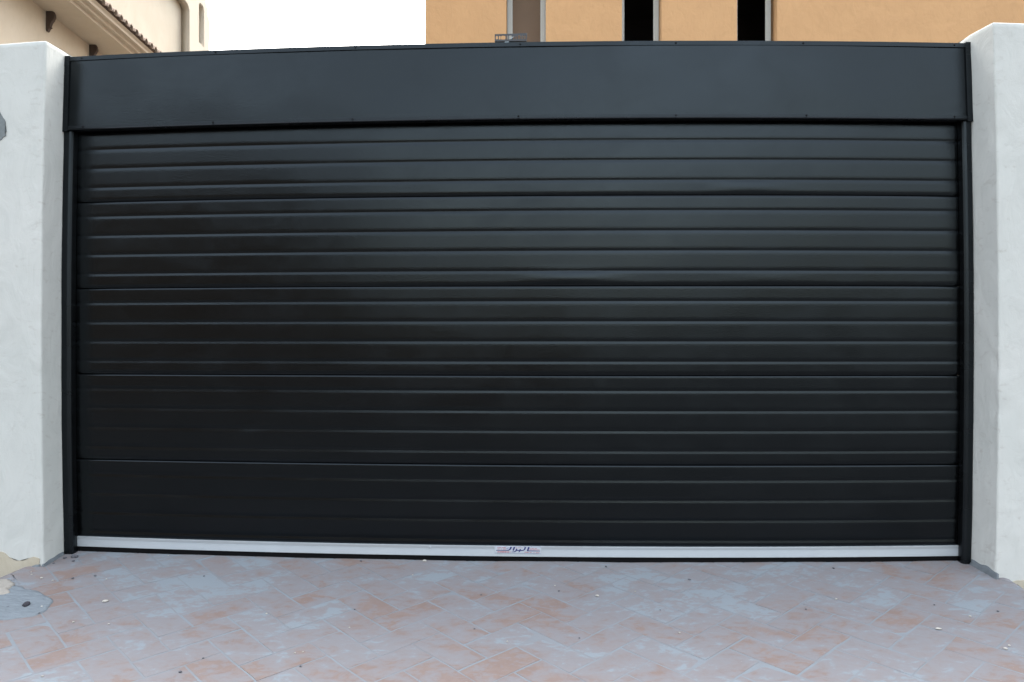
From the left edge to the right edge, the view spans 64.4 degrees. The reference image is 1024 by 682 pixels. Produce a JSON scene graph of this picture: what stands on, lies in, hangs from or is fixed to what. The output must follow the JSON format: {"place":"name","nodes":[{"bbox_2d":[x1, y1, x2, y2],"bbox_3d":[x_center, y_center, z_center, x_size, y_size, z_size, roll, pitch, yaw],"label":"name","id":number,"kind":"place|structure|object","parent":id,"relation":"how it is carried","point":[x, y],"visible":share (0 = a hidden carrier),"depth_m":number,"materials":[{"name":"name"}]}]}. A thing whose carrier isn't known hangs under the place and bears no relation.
{"place":"outdoors","nodes":[
{"label":"outdoors","id":0,"kind":"place"},
{"bbox_2d":[206,0,424,49],"label":"sky","id":1,"kind":"structure","parent":0,"point":[234,24],"materials":[{"name":"white"}]},
{"bbox_2d":[0,551,1023,681],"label":"driveway tiles","id":2,"kind":"object","parent":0,"point":[242,647],"visible":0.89,"depth_m":3.79,"materials":[{"name":"stone"}]},
{"bbox_2d":[0,585,52,619],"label":"cement patch","id":3,"kind":"object","parent":2,"relation":"on","point":[15,598],"visible":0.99,"depth_m":3.97,"materials":[{"name":"grey concrete"}]},
{"bbox_2d":[0,579,14,594],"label":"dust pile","id":4,"kind":"object","parent":3,"relation":"on","point":[6,585],"visible":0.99,"depth_m":4.15,"materials":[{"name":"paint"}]},
{"bbox_2d":[22,601,29,606],"bbox_3d":[-2.359,1.278,3.946,0.032,0.027,0.043,0,0,2],"label":"stone","id":5,"kind":"object","parent":3,"relation":"on","point":[26,604],"visible":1,"depth_m":3.94,"materials":[{"name":"grey stone"}]},
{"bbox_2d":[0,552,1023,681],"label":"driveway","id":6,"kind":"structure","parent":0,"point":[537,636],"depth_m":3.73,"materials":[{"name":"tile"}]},
{"label":"street","id":7,"kind":"structure","parent":0,"visible":0},
{"bbox_2d":[0,41,72,576],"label":"garden wall","id":8,"kind":"structure","parent":7,"relation":"on","point":[31,205],"depth_m":4.46,"materials":[{"name":"white paint"}]},
{"bbox_2d":[61,41,973,563],"bbox_3d":[-0.027,-0.200,4.574,5.086,2.916,0.135,0,0,2],"label":"door frame","id":9,"kind":"object","parent":8,"relation":"attached to","point":[591,81],"visible":0.98,"depth_m":4.52,"materials":[{"name":"black paint"}]},
{"bbox_2d":[495,33,526,41],"bbox_3d":[-0.005,-1.673,4.531,0.181,0.071,0.039,0,0,2],"label":"perforated bracket","id":10,"kind":"object","parent":9,"relation":"on","point":[512,39],"visible":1,"depth_m":4.51,"materials":[{"name":"grey metal"}]},
{"bbox_2d":[76,121,959,562],"bbox_3d":[-0.025,-0.035,4.594,5.014,2.573,0.055,0,0,2],"label":"garage door","id":11,"kind":"structure","parent":9,"relation":"attached to","point":[652,341],"depth_m":4.58,"materials":[{"name":"black paint"}]},
{"bbox_2d":[76,459,958,546],"bbox_3d":[-0.025,0.920,4.592,5.004,0.480,0.026,0,0,2],"label":"door section","id":12,"kind":"structure","parent":11,"relation":"in","point":[366,503],"depth_m":4.58,"materials":[{"name":"black paint"}]},
{"bbox_2d":[77,121,958,202],"bbox_3d":[-0.025,-1.060,4.591,5.000,0.525,0.027,0,0,2],"label":"door section","id":13,"kind":"structure","parent":11,"relation":"in","point":[552,158],"depth_m":4.58,"materials":[{"name":"black paint"}]},
{"bbox_2d":[76,195,959,288],"bbox_3d":[-0.025,-0.560,4.590,5.012,0.515,0.029,0,0,2],"label":"door section","id":14,"kind":"structure","parent":11,"relation":"in","point":[614,240],"depth_m":4.58,"materials":[{"name":"black paint"}]},
{"bbox_2d":[76,286,959,375],"bbox_3d":[-0.025,-0.057,4.592,5.014,0.503,0.025,0,0,2],"label":"door section","id":15,"kind":"structure","parent":11,"relation":"in","point":[443,330],"depth_m":4.58,"materials":[{"name":"black paint"}]},
{"bbox_2d":[76,374,959,464],"bbox_3d":[-0.025,0.444,4.592,5.013,0.507,0.026,0,0,2],"label":"door section","id":16,"kind":"structure","parent":11,"relation":"in","point":[377,419],"depth_m":4.58,"materials":[{"name":"black paint"}]},
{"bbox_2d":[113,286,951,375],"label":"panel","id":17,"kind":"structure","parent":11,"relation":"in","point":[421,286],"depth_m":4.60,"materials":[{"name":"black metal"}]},
{"bbox_2d":[0,0,209,56],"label":"cream house","id":18,"kind":"structure","parent":7,"relation":"on","point":[74,28],"depth_m":14.61,"materials":[{"name":"paint"}]},
{"bbox_2d":[425,0,1023,43],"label":"orange building","id":19,"kind":"structure","parent":7,"relation":"on","point":[486,21],"depth_m":15.46,"materials":[{"name":"paint"}]},
{"bbox_2d":[507,0,545,41],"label":"window","id":20,"kind":"structure","parent":19,"relation":"in","point":[523,16],"depth_m":16.02,"materials":[{"name":"brown glass"}]},
{"bbox_2d":[622,0,658,40],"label":"window","id":21,"kind":"structure","parent":19,"relation":"in","point":[655,2],"depth_m":15.89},
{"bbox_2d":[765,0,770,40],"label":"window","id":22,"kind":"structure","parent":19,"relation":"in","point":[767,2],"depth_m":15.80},
{"bbox_2d":[958,23,1023,588],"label":"garden wall","id":23,"kind":"structure","parent":7,"relation":"on","point":[997,144],"depth_m":4.24,"materials":[{"name":"white paint"}]}
]}

